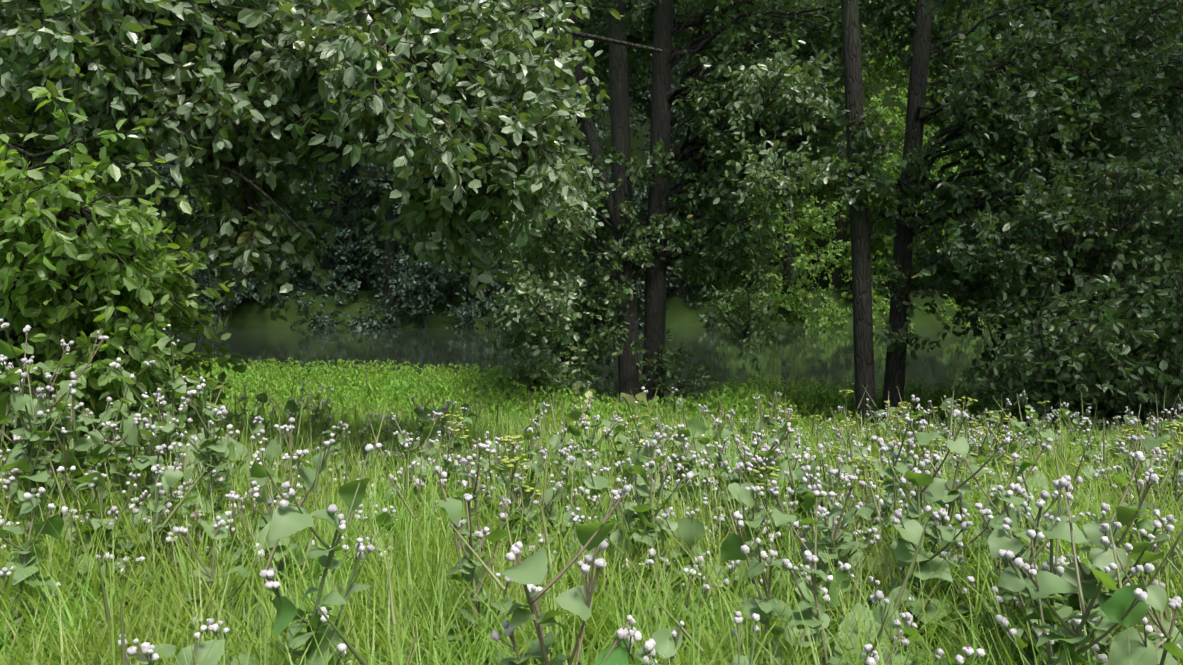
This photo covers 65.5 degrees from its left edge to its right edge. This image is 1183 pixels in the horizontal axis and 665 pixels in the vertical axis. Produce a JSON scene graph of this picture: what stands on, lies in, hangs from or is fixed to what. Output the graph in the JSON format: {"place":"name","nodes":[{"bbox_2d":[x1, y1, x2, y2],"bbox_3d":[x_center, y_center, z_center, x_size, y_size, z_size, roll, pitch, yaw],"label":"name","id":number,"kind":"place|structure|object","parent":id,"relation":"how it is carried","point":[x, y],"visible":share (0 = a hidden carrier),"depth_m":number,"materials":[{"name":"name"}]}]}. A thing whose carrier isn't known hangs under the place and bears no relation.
{"place":"outdoors","nodes":[
{"label":"outdoors","id":0,"kind":"place"},
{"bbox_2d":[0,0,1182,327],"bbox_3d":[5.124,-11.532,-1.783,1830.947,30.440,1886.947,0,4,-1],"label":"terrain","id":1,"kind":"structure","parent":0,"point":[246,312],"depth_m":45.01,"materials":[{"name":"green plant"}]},
{"bbox_2d":[0,46,246,462],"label":"shrub","id":2,"kind":"object","parent":1,"relation":"on","point":[76,267],"visible":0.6,"depth_m":4.94,"materials":[{"name":"green plant"}]},
{"bbox_2d":[0,0,662,326],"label":"overhanging alder","id":3,"kind":"object","parent":1,"relation":"on","point":[469,106],"visible":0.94,"depth_m":5.24,"materials":[{"name":"green plant"}]},
{"bbox_2d":[0,319,1182,664],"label":"meadow plants","id":4,"kind":"object","parent":1,"relation":"on","point":[364,515],"visible":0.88,"depth_m":3.24,"materials":[{"name":"green plant"}]},
{"bbox_2d":[1,0,1182,329],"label":"bank trees","id":5,"kind":"object","parent":1,"relation":"on","point":[387,268],"visible":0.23,"depth_m":44.31,"materials":[{"name":"green plant"}]},
{"bbox_2d":[483,0,892,409],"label":"alder","id":6,"kind":"object","parent":1,"relation":"on","point":[726,153],"visible":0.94,"depth_m":13.03,"materials":[{"name":"green plant"}]},
{"bbox_2d":[817,0,1182,441],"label":"tree","id":7,"kind":"object","parent":1,"relation":"on","point":[1076,217],"visible":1,"depth_m":10.11,"materials":[{"name":"green plant"}]},
{"bbox_2d":[161,326,1034,417],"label":"pond water","id":8,"kind":"structure","parent":0,"point":[826,353],"depth_m":31.50,"materials":[{"name":"green liquid"}]}
]}

